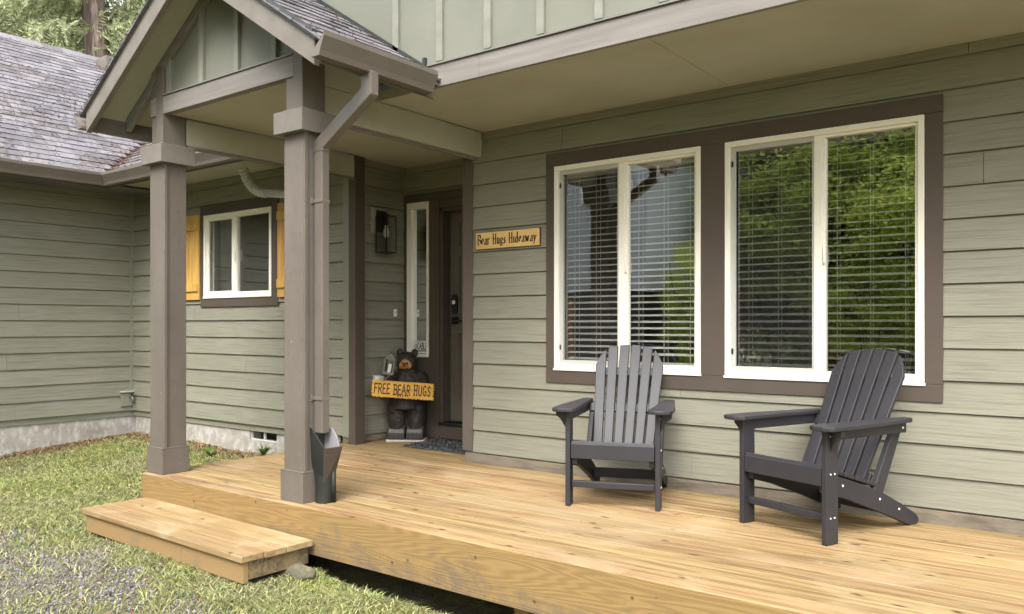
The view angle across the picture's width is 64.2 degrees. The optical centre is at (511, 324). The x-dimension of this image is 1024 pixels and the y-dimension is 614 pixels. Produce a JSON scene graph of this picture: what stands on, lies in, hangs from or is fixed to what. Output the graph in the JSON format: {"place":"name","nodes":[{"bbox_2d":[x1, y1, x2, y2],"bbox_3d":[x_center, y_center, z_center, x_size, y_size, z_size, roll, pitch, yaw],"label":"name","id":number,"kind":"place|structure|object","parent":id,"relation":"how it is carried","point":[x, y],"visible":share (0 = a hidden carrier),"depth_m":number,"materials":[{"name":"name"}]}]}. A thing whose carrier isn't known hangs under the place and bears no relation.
{"place":"outdoors","nodes":[
{"label":"outdoors","id":0,"kind":"place"},
{"bbox_2d":[0,432,452,613],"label":"grass","id":1,"kind":"structure","parent":0,"point":[41,503],"depth_m":5.19,"materials":[{"name":"green plant"}]},
{"bbox_2d":[0,435,513,613],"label":"ground","id":2,"kind":"structure","parent":0,"point":[441,600],"depth_m":4.75,"materials":[{"name":"green plant"}]},
{"bbox_2d":[0,1,51,38],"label":"conifer tree","id":3,"kind":"object","parent":2,"relation":"on","point":[1,23],"visible":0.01,"depth_m":21.81,"materials":[{"name":"green plant"}]},
{"bbox_2d":[0,0,82,51],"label":"conifer tree","id":4,"kind":"object","parent":2,"relation":"on","point":[43,20],"depth_m":27.27,"materials":[{"name":"green plant"}]},
{"bbox_2d":[0,0,144,57],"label":"conifer tree","id":5,"kind":"object","parent":2,"relation":"on","point":[101,35],"visible":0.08,"depth_m":20.14,"materials":[{"name":"green plant"}]},
{"bbox_2d":[75,0,140,48],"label":"conifer tree","id":6,"kind":"object","parent":2,"relation":"on","point":[121,5],"depth_m":23.57,"materials":[{"name":"green plant"}]},
{"bbox_2d":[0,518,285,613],"bbox_3d":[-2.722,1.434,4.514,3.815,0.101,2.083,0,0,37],"label":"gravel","id":7,"kind":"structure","parent":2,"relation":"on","point":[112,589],"depth_m":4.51,"materials":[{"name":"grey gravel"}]},
{"bbox_2d":[0,432,376,613],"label":"leaf litter","id":8,"kind":"object","parent":2,"relation":"on","point":[98,439],"visible":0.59,"depth_m":8.59,"materials":[{"name":"brown plant"}]},
{"bbox_2d":[82,497,312,583],"bbox_3d":[-2.047,1.325,5.151,1.910,0.155,0.463,0,0,38],"label":"wooden step","id":9,"kind":"object","parent":2,"relation":"on","point":[234,550],"visible":1,"depth_m":4.88,"materials":[{"name":"brown wood"}]},
{"bbox_2d":[198,446,221,455],"bbox_3d":[-3.031,1.270,8.189,0.243,0.086,0.229,0,0,-38],"label":"weed","id":10,"kind":"object","parent":2,"relation":"on","point":[208,451],"visible":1,"depth_m":8.19,"materials":[{"name":"green plant"}]},
{"bbox_2d":[256,444,273,455],"bbox_3d":[-2.428,1.230,7.972,0.193,0.132,0.159,0,0,-21],"label":"weed","id":11,"kind":"object","parent":2,"relation":"on","point":[264,451],"visible":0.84,"depth_m":7.97,"materials":[{"name":"green plant"}]},
{"bbox_2d":[279,562,315,580],"bbox_3d":[-1.226,1.427,4.669,0.271,0.134,0.158,0,0,37],"label":"boulder","id":12,"kind":"object","parent":2,"relation":"on","point":[299,570],"visible":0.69,"depth_m":4.62,"materials":[{"name":"grey stone"}]},
{"bbox_2d":[0,0,1023,535],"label":"house","id":13,"kind":"structure","parent":2,"relation":"on","point":[734,206],"depth_m":5.82,"materials":[{"name":"wood"}]},
{"bbox_2d":[120,390,134,406],"bbox_3d":[-4.512,0.868,9.597,0.107,0.180,0.160,0,0,37],"label":"outdoor faucet","id":14,"kind":"object","parent":13,"relation":"attached to","point":[126,398],"visible":1,"depth_m":9.60,"materials":[{"name":"silver metal"}]},
{"bbox_2d":[0,1,407,171],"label":"fallen needles","id":15,"kind":"object","parent":13,"relation":"on","point":[130,154],"visible":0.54,"depth_m":9.35,"materials":[{"name":"brown plant"}]},
{"bbox_2d":[203,206,271,298],"bbox_3d":[-2.781,-0.672,8.506,1.190,1.300,0.241,0,0,37],"label":"window","id":16,"kind":"structure","parent":13,"relation":"in","point":[233,224],"depth_m":8.68,"materials":[{"name":"plastic"}]},
{"bbox_2d":[373,375,383,379],"bbox_3d":[-1.239,0.543,7.594,0.074,0.150,0.090,0,0,37],"label":"outlet cover","id":17,"kind":"object","parent":13,"relation":"attached to","point":[377,377],"visible":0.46,"depth_m":7.57,"materials":[{"name":"grey plastic"}]},
{"bbox_2d":[370,207,396,253],"bbox_3d":[-1.182,-0.877,7.566,0.200,0.424,0.175,0,0,37],"label":"wall lantern","id":18,"kind":"object","parent":13,"relation":"attached to","point":[379,217],"depth_m":7.55,"materials":[{"name":"paint"}]},
{"bbox_2d":[393,309,396,316],"bbox_3d":[-1.116,-0.115,7.806,0.017,0.070,0.040,0,0,37],"label":"doorbell button","id":19,"kind":"object","parent":13,"relation":"attached to","point":[394,312],"visible":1,"depth_m":7.79,"materials":[{"name":"white plastic"}]},
{"bbox_2d":[414,340,425,352],"bbox_3d":[-0.870,0.210,7.803,0.176,0.120,0.008,0,0,37],"label":"window sticker","id":20,"kind":"object","parent":13,"relation":"attached to","point":[420,346],"depth_m":7.81,"materials":[{"name":"white paper"}]},
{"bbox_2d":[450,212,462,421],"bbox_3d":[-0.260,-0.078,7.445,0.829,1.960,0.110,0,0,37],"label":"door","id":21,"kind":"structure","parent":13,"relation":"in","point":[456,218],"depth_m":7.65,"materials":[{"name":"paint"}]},
{"bbox_2d":[476,227,540,249],"bbox_3d":[-0.036,-0.660,6.273,0.618,0.138,0.030,0,0,37],"label":"name sign","id":22,"kind":"object","parent":13,"relation":"attached to","point":[527,237],"visible":1,"depth_m":6.25,"materials":[{"name":"yellow wood"}]},
{"bbox_2d":[553,146,700,375],"bbox_3d":[0.815,-0.416,5.722,1.164,1.498,0.172,0,0,37],"label":"window","id":23,"kind":"structure","parent":13,"relation":"in","point":[623,166],"depth_m":5.69,"materials":[{"name":"plastic"}]},
{"bbox_2d":[723,114,925,385],"bbox_3d":[1.866,-0.413,4.922,1.169,1.503,0.172,0,0,37],"label":"window","id":24,"kind":"structure","parent":13,"relation":"in","point":[819,140],"depth_m":4.88,"materials":[{"name":"plastic"}]},
{"bbox_2d":[142,439,1023,613],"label":"porch deck","id":25,"kind":"structure","parent":2,"relation":"on","point":[382,515],"depth_m":4.16,"materials":[{"name":"brown wood"}]},
{"bbox_2d":[310,428,342,503],"bbox_3d":[-1.143,0.849,4.966,0.216,0.452,0.115,0,0,37],"label":"drain scoop","id":26,"kind":"object","parent":25,"relation":"on","point":[326,448],"visible":0.85,"depth_m":4.93,"materials":[{"name":"grey metal"}]},
{"bbox_2d":[384,349,429,441],"bbox_3d":[-0.980,0.650,7.570,0.443,0.855,0.363,0,0,3],"label":"carved bear","id":27,"kind":"object","parent":25,"relation":"on","point":[406,420],"visible":0.78,"depth_m":7.52},
{"bbox_2d":[382,351,397,380],"bbox_3d":[-1.094,0.379,7.396,0.125,0.277,0.100,10,1,3],"label":"hanging lantern","id":28,"kind":"object","parent":27,"relation":"hanging from","point":[392,356],"visible":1,"depth_m":7.36,"materials":[{"name":"metal"}]},
{"bbox_2d":[370,380,434,400],"bbox_3d":[-0.991,0.593,7.404,0.586,0.156,0.028,4,0,3],"label":"hug sign","id":29,"kind":"object","parent":27,"relation":"attached to","point":[394,389],"visible":1,"depth_m":7.39,"materials":[{"name":"yellow wood"}]},
{"bbox_2d":[403,437,466,453],"bbox_3d":[-0.500,1.057,7.174,0.808,0.041,0.506,0,0,37],"label":"doormat","id":30,"kind":"object","parent":25,"relation":"on","point":[448,445],"visible":0.51,"depth_m":7.16,"materials":[{"name":"rubber"}]},
{"bbox_2d":[552,345,674,511],"bbox_3d":[0.689,0.605,5.135,0.704,0.942,0.880,0,0,16],"label":"adirondack chair","id":31,"kind":"object","parent":25,"relation":"on","point":[581,455],"visible":1,"depth_m":5.26,"materials":[{"name":"plastic"}]},
{"bbox_2d":[724,349,918,545],"bbox_3d":[1.701,0.605,4.401,0.880,0.942,0.704,0,0,-31],"label":"adirondack chair","id":32,"kind":"object","parent":25,"relation":"on","point":[853,422],"visible":1,"depth_m":4.38,"materials":[{"name":"plastic"}]},
{"bbox_2d":[223,459,964,589],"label":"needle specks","id":33,"kind":"object","parent":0,"point":[669,542],"visible":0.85,"depth_m":4.13,"materials":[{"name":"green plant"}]}
]}

